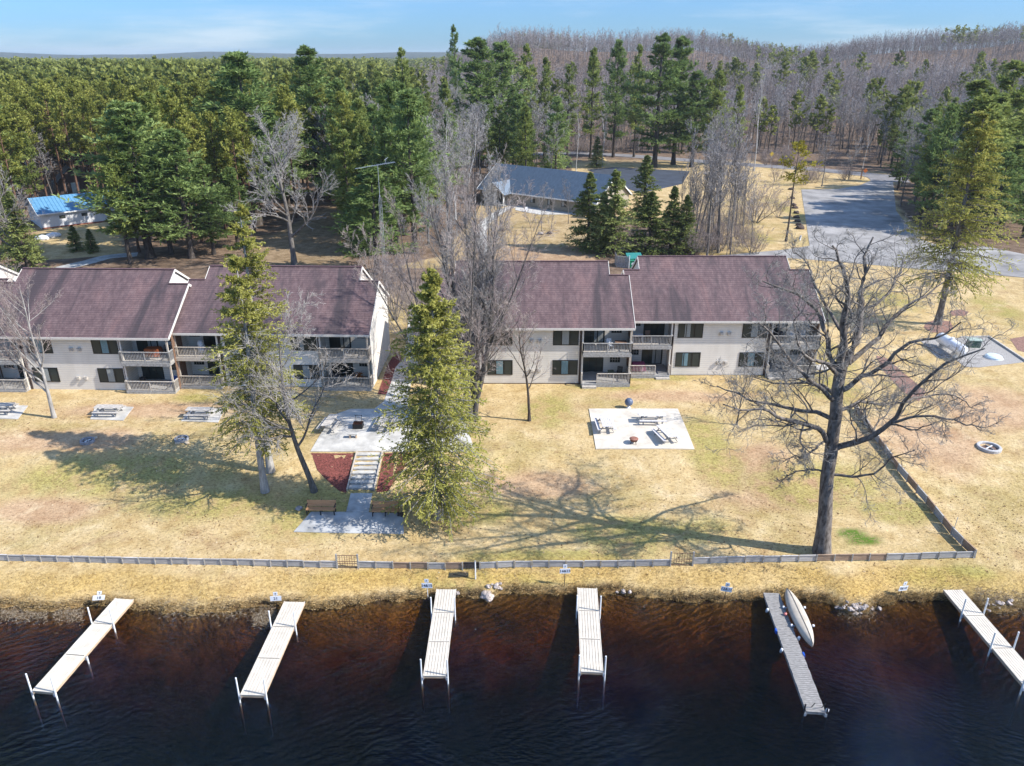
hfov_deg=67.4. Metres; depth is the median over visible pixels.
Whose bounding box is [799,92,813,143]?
bare tree
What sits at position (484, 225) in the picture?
path
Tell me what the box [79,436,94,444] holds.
fire ring
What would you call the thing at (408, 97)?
white pine tree
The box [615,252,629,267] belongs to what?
plank screen
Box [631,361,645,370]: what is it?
tablecloth
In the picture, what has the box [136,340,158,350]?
sliding door
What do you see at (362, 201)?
white pine tree
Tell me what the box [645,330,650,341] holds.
patio chair
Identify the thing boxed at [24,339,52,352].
window
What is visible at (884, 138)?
bare tree
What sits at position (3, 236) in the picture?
spruce tree
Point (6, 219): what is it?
bare tree
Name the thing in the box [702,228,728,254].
bare shrub
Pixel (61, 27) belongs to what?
sky
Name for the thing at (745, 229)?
bare shrub
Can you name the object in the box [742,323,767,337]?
window
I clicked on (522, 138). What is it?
pine tree
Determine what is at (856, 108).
bare tree
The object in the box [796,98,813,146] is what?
bare tree
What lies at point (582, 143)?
bare shrub
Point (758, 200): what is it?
bare shrub
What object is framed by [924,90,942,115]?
bare tree
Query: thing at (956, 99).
pine tree
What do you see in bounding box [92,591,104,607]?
shore sign
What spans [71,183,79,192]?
door
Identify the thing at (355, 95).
pine tree
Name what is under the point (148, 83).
red pine tree
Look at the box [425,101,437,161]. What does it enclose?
pine tree
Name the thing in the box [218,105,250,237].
red pine tree
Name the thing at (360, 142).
white pine tree
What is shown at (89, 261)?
path
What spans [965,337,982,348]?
utility box
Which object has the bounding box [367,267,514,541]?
hemlock tree
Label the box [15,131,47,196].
pine tree
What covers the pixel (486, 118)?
white pine tree
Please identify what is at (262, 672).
dock
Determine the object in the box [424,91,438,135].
pine tree
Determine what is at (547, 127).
bare tree
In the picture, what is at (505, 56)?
white pine tree
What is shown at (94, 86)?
red pine tree
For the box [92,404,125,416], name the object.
picnic table
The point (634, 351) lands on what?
window
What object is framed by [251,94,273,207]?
red pine tree
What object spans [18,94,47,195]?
red pine tree
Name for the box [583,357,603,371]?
sliding door
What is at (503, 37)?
bare tree
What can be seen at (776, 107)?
bare tree
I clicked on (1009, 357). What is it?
gravel pad
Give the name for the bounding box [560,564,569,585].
shore sign
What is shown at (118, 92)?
red pine tree
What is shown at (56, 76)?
red pine tree
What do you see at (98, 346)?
window
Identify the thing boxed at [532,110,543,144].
bare tree
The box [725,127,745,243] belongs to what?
bare tree
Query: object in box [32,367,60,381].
window
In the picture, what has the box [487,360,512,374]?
window
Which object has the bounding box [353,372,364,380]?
planter
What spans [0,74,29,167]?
red pine tree
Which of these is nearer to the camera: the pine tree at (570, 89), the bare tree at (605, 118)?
the pine tree at (570, 89)
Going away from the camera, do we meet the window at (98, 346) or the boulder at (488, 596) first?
the boulder at (488, 596)
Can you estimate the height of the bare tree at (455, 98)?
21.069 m
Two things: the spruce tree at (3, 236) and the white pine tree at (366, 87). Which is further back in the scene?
the white pine tree at (366, 87)
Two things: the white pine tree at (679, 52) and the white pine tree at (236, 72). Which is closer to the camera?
the white pine tree at (236, 72)
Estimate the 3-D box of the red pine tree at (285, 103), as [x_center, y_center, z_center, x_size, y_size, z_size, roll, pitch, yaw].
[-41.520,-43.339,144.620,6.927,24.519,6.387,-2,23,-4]
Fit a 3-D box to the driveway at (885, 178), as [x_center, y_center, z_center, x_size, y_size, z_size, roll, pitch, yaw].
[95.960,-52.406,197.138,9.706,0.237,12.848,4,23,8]
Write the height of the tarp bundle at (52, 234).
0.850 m
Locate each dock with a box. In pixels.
[25,598,133,730]
[235,601,304,735]
[420,589,455,713]
[575,587,606,709]
[763,593,828,755]
[943,589,1023,726]
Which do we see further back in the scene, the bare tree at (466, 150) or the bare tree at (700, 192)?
the bare tree at (466, 150)
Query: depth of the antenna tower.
95.29 m
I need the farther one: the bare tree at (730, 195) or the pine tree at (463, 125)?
the pine tree at (463, 125)
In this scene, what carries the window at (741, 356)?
in the condominium building at (690, 313)
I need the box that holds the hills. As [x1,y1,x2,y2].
[0,52,870,59]
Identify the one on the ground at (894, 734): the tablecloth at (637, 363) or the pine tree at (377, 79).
the pine tree at (377, 79)
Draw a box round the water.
[0,592,1023,765]
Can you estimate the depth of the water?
42.29 m
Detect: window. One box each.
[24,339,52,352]
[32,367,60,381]
[90,340,118,353]
[97,368,124,382]
[194,361,203,364]
[224,336,249,349]
[229,364,246,377]
[290,337,316,350]
[293,365,319,378]
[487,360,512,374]
[490,331,512,344]
[547,199,552,204]
[552,360,577,374]
[553,331,578,344]
[610,357,619,361]
[632,349,638,354]
[675,352,700,366]
[677,323,703,337]
[738,352,764,366]
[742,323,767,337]
[790,349,799,354]
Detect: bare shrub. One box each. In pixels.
[458,171,473,198]
[466,177,483,196]
[467,170,483,187]
[573,138,584,152]
[578,137,594,152]
[579,135,589,151]
[605,138,624,152]
[678,221,713,254]
[683,213,715,240]
[690,236,707,254]
[691,200,717,221]
[694,212,712,227]
[702,228,722,250]
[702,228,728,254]
[703,225,725,249]
[706,224,735,251]
[708,211,728,229]
[712,217,735,250]
[715,172,796,222]
[717,204,748,239]
[726,233,746,254]
[729,203,763,223]
[730,220,751,245]
[731,219,749,241]
[733,224,757,239]
[734,213,750,232]
[735,225,773,253]
[735,235,749,250]
[746,188,768,213]
[749,234,769,253]
[759,146,774,164]
[763,192,796,216]
[768,164,786,180]
[769,143,794,161]
[773,147,791,160]
[782,147,795,159]
[798,165,820,184]
[809,171,822,182]
[811,161,825,177]
[820,147,837,162]
[837,160,858,178]
[838,165,853,179]
[872,144,893,161]
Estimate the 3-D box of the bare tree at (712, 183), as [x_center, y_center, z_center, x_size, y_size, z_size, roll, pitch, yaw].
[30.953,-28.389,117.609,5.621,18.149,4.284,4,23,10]
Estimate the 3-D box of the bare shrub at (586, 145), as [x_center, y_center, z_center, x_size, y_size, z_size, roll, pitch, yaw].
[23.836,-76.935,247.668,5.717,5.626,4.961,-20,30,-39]
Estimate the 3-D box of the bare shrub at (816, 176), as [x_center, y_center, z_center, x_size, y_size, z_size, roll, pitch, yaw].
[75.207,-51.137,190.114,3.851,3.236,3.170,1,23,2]
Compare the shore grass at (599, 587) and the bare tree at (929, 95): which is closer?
the shore grass at (599, 587)
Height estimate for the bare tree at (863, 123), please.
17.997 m
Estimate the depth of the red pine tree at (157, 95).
130.61 m
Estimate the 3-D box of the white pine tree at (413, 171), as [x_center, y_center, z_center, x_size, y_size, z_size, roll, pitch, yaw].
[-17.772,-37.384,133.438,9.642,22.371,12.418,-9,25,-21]
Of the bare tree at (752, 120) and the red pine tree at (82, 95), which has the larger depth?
the bare tree at (752, 120)
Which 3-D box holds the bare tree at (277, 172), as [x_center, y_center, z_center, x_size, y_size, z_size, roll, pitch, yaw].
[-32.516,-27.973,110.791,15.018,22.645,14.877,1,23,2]
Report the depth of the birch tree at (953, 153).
133.96 m
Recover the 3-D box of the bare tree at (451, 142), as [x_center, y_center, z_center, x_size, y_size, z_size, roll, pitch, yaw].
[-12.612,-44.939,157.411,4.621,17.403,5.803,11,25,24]
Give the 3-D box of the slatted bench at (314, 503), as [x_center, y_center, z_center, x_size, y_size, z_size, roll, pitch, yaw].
[-13.969,9.077,56.190,2.144,0.968,0.704,0,23,1]
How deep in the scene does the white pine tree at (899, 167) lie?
176.72 m
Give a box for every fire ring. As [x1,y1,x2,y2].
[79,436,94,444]
[174,435,188,442]
[976,441,1001,453]
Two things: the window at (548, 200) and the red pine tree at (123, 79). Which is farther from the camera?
the red pine tree at (123, 79)
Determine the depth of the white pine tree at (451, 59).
267.21 m
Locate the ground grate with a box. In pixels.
[449,572,468,576]
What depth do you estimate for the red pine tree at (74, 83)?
177.12 m
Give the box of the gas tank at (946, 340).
[936,333,967,356]
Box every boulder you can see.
[295,505,302,510]
[480,590,493,602]
[795,225,804,228]
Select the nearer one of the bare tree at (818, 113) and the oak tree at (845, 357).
the oak tree at (845, 357)
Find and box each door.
[17,362,27,377]
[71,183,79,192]
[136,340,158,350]
[141,366,164,378]
[203,336,218,345]
[207,359,223,373]
[329,337,350,347]
[331,363,353,375]
[499,193,504,202]
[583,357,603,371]
[584,331,604,342]
[641,349,662,363]
[643,323,664,334]
[766,348,783,363]
[771,323,787,334]
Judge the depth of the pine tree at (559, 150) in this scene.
187.46 m
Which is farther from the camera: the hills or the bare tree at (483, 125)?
the hills
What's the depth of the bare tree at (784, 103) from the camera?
247.35 m
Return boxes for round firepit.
[629,436,638,443]
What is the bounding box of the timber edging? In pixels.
[960,335,1023,360]
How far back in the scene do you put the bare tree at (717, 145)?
138.60 m
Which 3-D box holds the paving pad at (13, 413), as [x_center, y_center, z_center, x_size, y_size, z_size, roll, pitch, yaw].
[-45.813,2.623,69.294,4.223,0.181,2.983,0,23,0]
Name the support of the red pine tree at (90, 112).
on the ground at (894, 734)
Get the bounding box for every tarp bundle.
[35,235,48,239]
[46,232,61,237]
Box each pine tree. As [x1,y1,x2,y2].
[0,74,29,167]
[0,88,24,198]
[0,102,31,197]
[0,105,32,210]
[0,109,27,235]
[0,120,11,164]
[0,130,28,214]
[0,147,11,218]
[2,79,39,191]
[5,102,39,196]
[12,75,26,91]
[15,79,41,178]
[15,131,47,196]
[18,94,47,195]
[23,106,47,185]
[25,86,48,175]
[27,91,52,181]
[28,79,66,194]
[31,99,58,193]
[39,77,66,164]
[46,91,80,192]
[47,94,72,166]
[48,103,79,165]
[49,71,75,165]
[52,99,215,259]
[55,78,78,165]
[58,77,85,172]
[60,83,92,188]
[62,76,94,185]
[66,95,98,187]
[73,96,105,187]
[76,81,95,101]
[77,134,158,263]
[79,94,101,186]
[81,79,102,176]
[82,132,107,182]
[90,79,100,96]
[93,94,108,146]
[93,101,109,147]
[94,81,109,110]
[98,72,109,88]
[98,102,140,252]
[101,78,138,197]
[106,79,133,153]
[117,84,163,221]
[119,74,131,92]
[119,128,229,258]
[129,153,195,254]
[132,91,190,243]
[142,77,159,92]
[150,90,174,152]
[156,89,198,237]
[157,85,197,215]
[158,76,172,113]
[163,82,197,143]
[170,117,206,242]
[176,81,190,124]
[178,157,235,254]
[180,82,210,201]
[186,76,202,91]
[186,96,225,203]
[186,112,209,176]
[188,77,205,89]
[194,96,227,181]
[196,50,296,225]
[197,94,227,224]
[197,110,227,237]
[198,80,231,211]
[201,73,212,82]
[203,82,209,91]
[204,111,233,227]
[211,166,260,242]
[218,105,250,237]
[223,89,244,187]
[231,110,261,232]
[241,127,288,214]
[242,79,254,86]
[247,120,278,210]
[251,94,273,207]
[264,95,318,210]
[268,84,305,217]
[271,44,353,198]
[275,72,291,89]
[280,135,304,200]
[290,78,310,189]
[295,110,305,194]
[298,77,368,222]
[301,87,331,201]
[318,129,371,239]
[320,98,340,199]
[325,89,360,226]
[325,165,417,274]
[333,191,372,250]
[334,130,370,226]
[346,80,424,241]
[347,97,373,215]
[350,79,371,110]
[351,91,365,117]
[352,95,369,143]
[353,106,406,226]
[359,116,365,145]
[361,102,379,154]
[365,79,432,235]
[367,122,406,252]
[368,87,456,253]
[372,69,382,103]
[393,47,413,89]
[395,106,436,231]
[413,87,437,126]
[417,98,439,155]
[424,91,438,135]
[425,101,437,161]
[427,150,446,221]
[428,37,518,167]
[434,81,460,141]
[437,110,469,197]
[443,24,468,114]
[456,108,474,152]
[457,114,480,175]
[469,40,537,147]
[475,99,498,173]
[486,105,514,163]
[490,116,511,164]
[498,86,519,164]
[500,93,541,163]
[510,109,535,166]
[512,105,541,166]
[513,119,540,166]
[517,43,538,118]
[535,57,554,158]
[535,96,573,169]
[542,120,561,166]
[559,64,583,159]
[580,47,606,157]
[599,38,632,156]
[621,32,691,167]
[623,44,648,156]
[647,35,711,164]
[664,70,722,167]
[693,70,734,156]
[726,84,750,164]
[778,140,824,241]
[881,98,906,166]
[883,118,920,190]
[890,118,907,169]
[902,108,941,178]
[905,127,932,199]
[907,103,971,227]
[908,78,1023,225]
[911,131,940,219]
[924,106,940,155]
[944,97,962,119]
[945,87,1009,212]
[947,102,1010,224]
[949,59,1023,209]
[956,92,1023,216]
[958,151,1023,236]
[978,143,1023,225]
[982,159,1017,212]
[1008,181,1023,237]
[1009,102,1023,206]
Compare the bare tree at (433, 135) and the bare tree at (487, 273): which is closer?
the bare tree at (487, 273)
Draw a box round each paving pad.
[0,405,27,418]
[90,406,133,420]
[181,408,224,422]
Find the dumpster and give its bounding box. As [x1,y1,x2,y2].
[625,252,640,264]
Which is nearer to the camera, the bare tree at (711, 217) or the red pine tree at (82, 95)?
the bare tree at (711, 217)
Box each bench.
[305,499,335,514]
[348,432,357,437]
[371,500,398,516]
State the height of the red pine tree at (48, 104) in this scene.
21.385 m
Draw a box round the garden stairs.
[346,450,382,490]
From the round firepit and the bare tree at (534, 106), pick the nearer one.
the round firepit
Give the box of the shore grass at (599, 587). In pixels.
[0,560,1023,615]
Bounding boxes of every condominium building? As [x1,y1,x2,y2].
[0,265,390,393]
[439,255,825,388]
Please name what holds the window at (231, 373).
in the condominium building at (104, 327)
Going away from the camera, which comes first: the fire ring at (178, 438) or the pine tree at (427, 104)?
the fire ring at (178, 438)
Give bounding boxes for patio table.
[615,340,626,342]
[633,334,643,340]
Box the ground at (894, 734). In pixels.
[0,42,1023,765]
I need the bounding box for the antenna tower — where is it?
[355,158,392,284]
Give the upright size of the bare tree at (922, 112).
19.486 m
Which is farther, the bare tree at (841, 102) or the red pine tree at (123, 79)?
the bare tree at (841, 102)
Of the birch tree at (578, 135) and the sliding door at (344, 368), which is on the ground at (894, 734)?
the birch tree at (578, 135)
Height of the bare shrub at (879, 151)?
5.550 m
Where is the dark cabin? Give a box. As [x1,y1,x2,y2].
[52,165,88,193]
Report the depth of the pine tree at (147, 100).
120.78 m
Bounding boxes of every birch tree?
[432,107,456,219]
[467,110,480,188]
[575,113,581,167]
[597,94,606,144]
[602,116,607,166]
[752,64,767,170]
[784,104,792,148]
[863,120,873,164]
[939,123,963,228]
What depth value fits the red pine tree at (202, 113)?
147.24 m
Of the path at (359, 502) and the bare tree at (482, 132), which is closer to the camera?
the path at (359, 502)
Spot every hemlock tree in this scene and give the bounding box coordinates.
[198,255,313,493]
[201,202,311,473]
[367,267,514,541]
[892,108,1023,324]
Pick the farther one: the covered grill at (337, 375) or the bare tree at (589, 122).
the bare tree at (589, 122)
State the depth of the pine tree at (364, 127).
137.76 m
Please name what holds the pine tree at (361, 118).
on the ground at (894, 734)
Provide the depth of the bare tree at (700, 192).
129.61 m
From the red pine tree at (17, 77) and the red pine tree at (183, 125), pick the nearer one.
the red pine tree at (183, 125)
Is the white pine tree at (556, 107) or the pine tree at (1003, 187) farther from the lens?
the white pine tree at (556, 107)
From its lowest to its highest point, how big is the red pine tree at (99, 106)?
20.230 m
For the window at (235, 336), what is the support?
in the condominium building at (104, 327)
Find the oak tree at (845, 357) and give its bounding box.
[694,215,1018,554]
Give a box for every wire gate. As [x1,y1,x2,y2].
[335,554,358,568]
[669,551,694,565]
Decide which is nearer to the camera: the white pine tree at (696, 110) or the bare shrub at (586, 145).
the white pine tree at (696, 110)
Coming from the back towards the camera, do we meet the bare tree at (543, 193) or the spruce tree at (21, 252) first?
the bare tree at (543, 193)
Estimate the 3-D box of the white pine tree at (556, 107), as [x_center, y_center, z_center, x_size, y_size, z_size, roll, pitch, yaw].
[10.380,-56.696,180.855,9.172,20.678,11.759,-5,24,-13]
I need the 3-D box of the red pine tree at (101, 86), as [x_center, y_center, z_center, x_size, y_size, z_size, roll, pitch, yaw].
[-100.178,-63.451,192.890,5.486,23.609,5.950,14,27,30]
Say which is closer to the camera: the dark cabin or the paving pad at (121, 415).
the paving pad at (121, 415)
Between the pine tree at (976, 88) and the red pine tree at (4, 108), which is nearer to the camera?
the pine tree at (976, 88)
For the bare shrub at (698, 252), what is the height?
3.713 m
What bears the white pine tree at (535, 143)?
on the ground at (894, 734)
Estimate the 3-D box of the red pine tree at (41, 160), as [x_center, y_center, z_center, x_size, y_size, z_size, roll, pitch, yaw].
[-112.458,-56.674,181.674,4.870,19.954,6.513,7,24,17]
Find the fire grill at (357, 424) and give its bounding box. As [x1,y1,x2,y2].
[352,415,363,428]
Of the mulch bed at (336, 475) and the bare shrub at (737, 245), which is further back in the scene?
the bare shrub at (737, 245)
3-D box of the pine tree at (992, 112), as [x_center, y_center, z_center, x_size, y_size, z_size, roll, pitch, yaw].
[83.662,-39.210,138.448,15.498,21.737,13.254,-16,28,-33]
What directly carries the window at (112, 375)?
in the condominium building at (104, 327)
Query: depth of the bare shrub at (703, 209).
142.28 m
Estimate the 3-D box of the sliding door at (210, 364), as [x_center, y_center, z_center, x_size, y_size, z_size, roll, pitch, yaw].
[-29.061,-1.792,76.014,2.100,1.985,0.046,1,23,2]
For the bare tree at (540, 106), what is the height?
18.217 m
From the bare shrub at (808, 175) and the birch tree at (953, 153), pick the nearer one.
the birch tree at (953, 153)
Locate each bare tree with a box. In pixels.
[0,164,43,271]
[0,258,63,418]
[20,127,55,195]
[22,108,53,187]
[205,286,356,493]
[221,106,337,264]
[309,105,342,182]
[341,143,559,410]
[351,241,425,319]
[359,94,379,141]
[389,279,423,332]
[403,112,523,421]
[416,134,455,243]
[422,112,457,210]
[422,115,440,158]
[430,106,450,160]
[434,99,452,166]
[439,121,462,184]
[440,118,472,236]
[449,84,461,131]
[454,105,473,186]
[455,131,476,213]
[460,101,487,186]
[463,101,485,177]
[469,103,488,174]
[471,103,491,178]
[484,23,513,88]
[493,90,515,163]
[496,301,550,421]
[528,90,543,166]
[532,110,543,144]
[533,103,549,162]
[537,184,548,230]
[538,86,555,148]
[539,103,553,144]
[543,121,566,168]
[548,189,555,228]
[551,97,571,147]
[560,178,572,223]
[586,108,594,149]
[600,99,611,142]
[611,96,626,151]
[677,163,686,210]
[682,120,700,212]
[683,163,695,211]
[686,155,703,210]
[689,166,702,229]
[691,168,710,233]
[692,112,729,247]
[696,108,741,252]
[697,115,742,236]
[699,136,733,254]
[699,142,718,230]
[701,123,719,210]
[701,173,715,232]
[703,192,723,251]
[705,109,735,247]
[705,118,727,211]
[706,141,735,249]
[706,167,710,232]
[713,99,754,249]
[717,173,742,253]
[722,90,736,124]
[724,88,737,119]
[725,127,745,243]
[725,195,737,254]
[727,357,761,424]
[730,137,749,232]
[731,148,750,201]
[733,169,752,227]
[738,142,759,238]
[740,153,754,218]
[744,95,763,146]
[744,172,762,253]
[764,86,785,148]
[769,83,788,147]
[769,85,788,149]
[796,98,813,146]
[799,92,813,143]
[807,89,827,151]
[809,94,827,149]
[812,93,824,147]
[813,131,836,186]
[823,93,834,151]
[833,85,855,147]
[833,91,849,149]
[839,90,858,153]
[847,102,868,152]
[848,137,864,179]
[850,100,864,148]
[857,85,875,148]
[858,94,879,151]
[863,95,881,151]
[863,102,881,153]
[867,107,880,148]
[871,98,885,142]
[876,103,889,157]
[879,107,894,167]
[893,109,912,186]
[895,105,921,192]
[900,134,925,205]
[903,106,921,183]
[909,97,929,139]
[913,118,944,202]
[920,84,934,122]
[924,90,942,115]
[926,97,939,122]
[942,92,964,108]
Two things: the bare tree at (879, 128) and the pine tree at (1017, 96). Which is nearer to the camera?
the pine tree at (1017, 96)
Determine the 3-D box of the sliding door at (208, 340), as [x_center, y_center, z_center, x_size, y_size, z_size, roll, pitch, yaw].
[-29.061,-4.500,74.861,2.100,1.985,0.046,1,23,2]
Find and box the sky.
[0,0,1023,54]
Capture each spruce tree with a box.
[0,188,30,260]
[0,191,56,271]
[65,225,86,252]
[84,229,101,254]
[560,171,606,254]
[585,191,619,254]
[586,136,606,167]
[587,169,641,259]
[623,191,676,254]
[626,155,665,221]
[652,185,689,254]
[665,194,702,254]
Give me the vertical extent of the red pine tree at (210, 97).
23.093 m
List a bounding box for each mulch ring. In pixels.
[924,320,952,332]
[951,309,967,315]
[1010,336,1023,351]
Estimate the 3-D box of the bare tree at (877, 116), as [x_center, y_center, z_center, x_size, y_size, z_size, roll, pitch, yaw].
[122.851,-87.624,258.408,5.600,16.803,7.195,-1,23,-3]
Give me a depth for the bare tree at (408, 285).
86.58 m
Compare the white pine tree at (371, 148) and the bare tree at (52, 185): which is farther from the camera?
the bare tree at (52, 185)
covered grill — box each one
[331,373,341,382]
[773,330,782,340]
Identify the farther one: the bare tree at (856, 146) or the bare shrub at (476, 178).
the bare tree at (856, 146)
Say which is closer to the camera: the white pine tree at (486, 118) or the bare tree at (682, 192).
the bare tree at (682, 192)
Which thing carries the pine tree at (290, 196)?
on the ground at (894, 734)
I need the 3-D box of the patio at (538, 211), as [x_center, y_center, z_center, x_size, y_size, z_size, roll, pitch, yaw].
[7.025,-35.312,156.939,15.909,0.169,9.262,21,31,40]
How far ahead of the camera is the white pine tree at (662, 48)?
208.10 m
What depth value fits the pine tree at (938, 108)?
183.51 m
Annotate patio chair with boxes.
[616,366,622,376]
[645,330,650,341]
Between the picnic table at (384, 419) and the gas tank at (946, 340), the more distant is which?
the gas tank at (946, 340)
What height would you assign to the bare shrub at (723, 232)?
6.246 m
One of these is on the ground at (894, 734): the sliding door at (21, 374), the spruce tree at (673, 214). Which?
the spruce tree at (673, 214)
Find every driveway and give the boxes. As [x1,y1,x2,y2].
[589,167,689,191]
[865,175,909,182]
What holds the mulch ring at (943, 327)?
on the ground at (894, 734)
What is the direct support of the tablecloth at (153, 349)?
on the patio table
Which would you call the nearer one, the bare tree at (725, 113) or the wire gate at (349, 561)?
the wire gate at (349, 561)
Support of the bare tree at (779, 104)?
on the ground at (894, 734)
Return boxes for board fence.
[0,554,337,568]
[359,559,671,569]
[694,551,975,563]
[854,405,976,557]
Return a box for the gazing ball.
[625,398,632,407]
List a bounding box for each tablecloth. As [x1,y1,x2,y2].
[144,346,163,356]
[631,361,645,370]
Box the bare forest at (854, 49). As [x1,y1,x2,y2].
[354,21,1023,151]
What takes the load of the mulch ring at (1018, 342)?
on the ground at (894, 734)
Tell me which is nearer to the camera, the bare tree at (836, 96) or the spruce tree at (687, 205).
the spruce tree at (687, 205)
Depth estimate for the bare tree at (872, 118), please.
244.03 m
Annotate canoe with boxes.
[784,588,813,646]
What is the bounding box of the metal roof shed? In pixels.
[24,192,124,228]
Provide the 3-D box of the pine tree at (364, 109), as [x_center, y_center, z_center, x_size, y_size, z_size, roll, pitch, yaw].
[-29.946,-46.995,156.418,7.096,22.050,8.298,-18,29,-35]
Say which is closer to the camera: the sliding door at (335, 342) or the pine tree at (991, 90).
the sliding door at (335, 342)
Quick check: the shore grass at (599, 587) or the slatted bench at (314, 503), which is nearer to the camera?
the shore grass at (599, 587)
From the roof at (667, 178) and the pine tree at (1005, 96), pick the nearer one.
the pine tree at (1005, 96)
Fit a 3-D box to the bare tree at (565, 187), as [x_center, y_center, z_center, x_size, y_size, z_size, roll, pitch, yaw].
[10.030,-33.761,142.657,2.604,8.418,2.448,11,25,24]
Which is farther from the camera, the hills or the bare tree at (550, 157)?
the hills
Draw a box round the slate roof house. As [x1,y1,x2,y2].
[477,163,631,214]
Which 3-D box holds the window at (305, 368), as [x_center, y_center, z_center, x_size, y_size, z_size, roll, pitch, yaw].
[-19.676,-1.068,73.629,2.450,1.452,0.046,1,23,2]
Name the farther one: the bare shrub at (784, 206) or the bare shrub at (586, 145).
the bare shrub at (586, 145)
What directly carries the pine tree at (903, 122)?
on the ground at (894, 734)
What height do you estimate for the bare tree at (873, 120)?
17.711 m
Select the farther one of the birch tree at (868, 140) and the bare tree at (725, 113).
the birch tree at (868, 140)
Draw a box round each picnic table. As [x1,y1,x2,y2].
[0,402,18,414]
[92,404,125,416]
[183,407,216,419]
[316,414,342,432]
[371,413,395,430]
[594,414,616,432]
[637,412,666,424]
[651,424,680,443]
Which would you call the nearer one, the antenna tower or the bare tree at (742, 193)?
the antenna tower
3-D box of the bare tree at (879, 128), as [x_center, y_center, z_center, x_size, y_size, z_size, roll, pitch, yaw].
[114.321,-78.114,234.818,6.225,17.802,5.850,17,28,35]
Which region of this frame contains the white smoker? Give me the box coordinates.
[197,340,204,352]
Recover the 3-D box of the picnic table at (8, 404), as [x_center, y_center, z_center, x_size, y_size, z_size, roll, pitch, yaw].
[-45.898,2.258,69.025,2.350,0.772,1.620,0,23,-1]
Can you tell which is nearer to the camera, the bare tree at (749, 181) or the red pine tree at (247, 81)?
the bare tree at (749, 181)
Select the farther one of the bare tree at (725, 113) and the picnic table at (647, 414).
the bare tree at (725, 113)
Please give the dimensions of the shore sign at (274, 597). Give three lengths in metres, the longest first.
2.080 x 0.680 x 0.068 m
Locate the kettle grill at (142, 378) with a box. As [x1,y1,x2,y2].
[139,376,146,384]
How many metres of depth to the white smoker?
73.65 m
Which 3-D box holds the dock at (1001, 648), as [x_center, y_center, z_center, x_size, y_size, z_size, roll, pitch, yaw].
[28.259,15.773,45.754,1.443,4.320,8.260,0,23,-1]
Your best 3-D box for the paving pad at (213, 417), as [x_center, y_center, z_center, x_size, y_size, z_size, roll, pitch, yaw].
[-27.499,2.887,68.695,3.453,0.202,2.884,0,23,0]
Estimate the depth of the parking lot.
139.98 m
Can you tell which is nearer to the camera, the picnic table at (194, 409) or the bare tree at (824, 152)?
the picnic table at (194, 409)
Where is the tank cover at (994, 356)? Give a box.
[983,353,1003,360]
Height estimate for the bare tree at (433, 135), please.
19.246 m
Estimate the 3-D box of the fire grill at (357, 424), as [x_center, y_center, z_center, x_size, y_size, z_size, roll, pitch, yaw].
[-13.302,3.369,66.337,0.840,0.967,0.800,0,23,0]
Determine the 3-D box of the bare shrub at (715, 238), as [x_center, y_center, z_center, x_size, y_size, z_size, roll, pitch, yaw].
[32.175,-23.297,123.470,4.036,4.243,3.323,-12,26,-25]
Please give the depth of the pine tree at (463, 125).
207.26 m
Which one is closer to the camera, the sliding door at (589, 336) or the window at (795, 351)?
the sliding door at (589, 336)
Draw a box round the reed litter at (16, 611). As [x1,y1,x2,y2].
[0,582,1023,629]
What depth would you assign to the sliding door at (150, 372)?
75.23 m
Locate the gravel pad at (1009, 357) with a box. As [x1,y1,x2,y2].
[921,338,1023,367]
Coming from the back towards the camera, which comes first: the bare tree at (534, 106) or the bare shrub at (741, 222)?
the bare tree at (534, 106)
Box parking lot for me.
[730,180,1023,277]
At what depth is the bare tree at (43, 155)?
156.94 m
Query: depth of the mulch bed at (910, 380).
75.85 m
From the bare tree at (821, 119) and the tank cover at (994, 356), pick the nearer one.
the tank cover at (994, 356)
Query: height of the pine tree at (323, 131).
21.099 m
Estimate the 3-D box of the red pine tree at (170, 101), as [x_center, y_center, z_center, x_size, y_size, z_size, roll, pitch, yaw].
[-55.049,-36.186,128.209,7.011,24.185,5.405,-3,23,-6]
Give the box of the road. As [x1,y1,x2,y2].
[323,152,950,190]
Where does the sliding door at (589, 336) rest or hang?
in the condominium building at (690, 313)
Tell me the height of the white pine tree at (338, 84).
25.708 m
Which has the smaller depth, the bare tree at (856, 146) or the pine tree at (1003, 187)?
the pine tree at (1003, 187)
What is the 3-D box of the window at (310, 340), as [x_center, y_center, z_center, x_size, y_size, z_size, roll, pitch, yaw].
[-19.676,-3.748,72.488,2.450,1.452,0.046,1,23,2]
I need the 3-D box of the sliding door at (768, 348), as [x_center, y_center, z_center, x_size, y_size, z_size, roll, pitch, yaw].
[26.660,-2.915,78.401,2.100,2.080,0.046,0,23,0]
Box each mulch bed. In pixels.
[311,453,353,492]
[376,453,408,491]
[378,353,403,394]
[877,356,923,400]
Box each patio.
[294,512,403,533]
[310,311,473,451]
[515,205,575,214]
[589,408,693,449]
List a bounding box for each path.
[53,252,137,267]
[346,493,371,511]
[476,205,517,254]
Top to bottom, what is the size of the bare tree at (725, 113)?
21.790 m
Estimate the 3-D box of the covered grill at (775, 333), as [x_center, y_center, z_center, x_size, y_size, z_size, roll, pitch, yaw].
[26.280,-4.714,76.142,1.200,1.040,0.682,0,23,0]
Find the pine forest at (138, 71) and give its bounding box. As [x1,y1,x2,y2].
[0,24,1023,164]
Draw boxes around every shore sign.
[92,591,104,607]
[270,592,280,605]
[421,579,431,595]
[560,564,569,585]
[721,583,731,601]
[898,582,907,598]
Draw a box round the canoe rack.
[782,606,814,629]

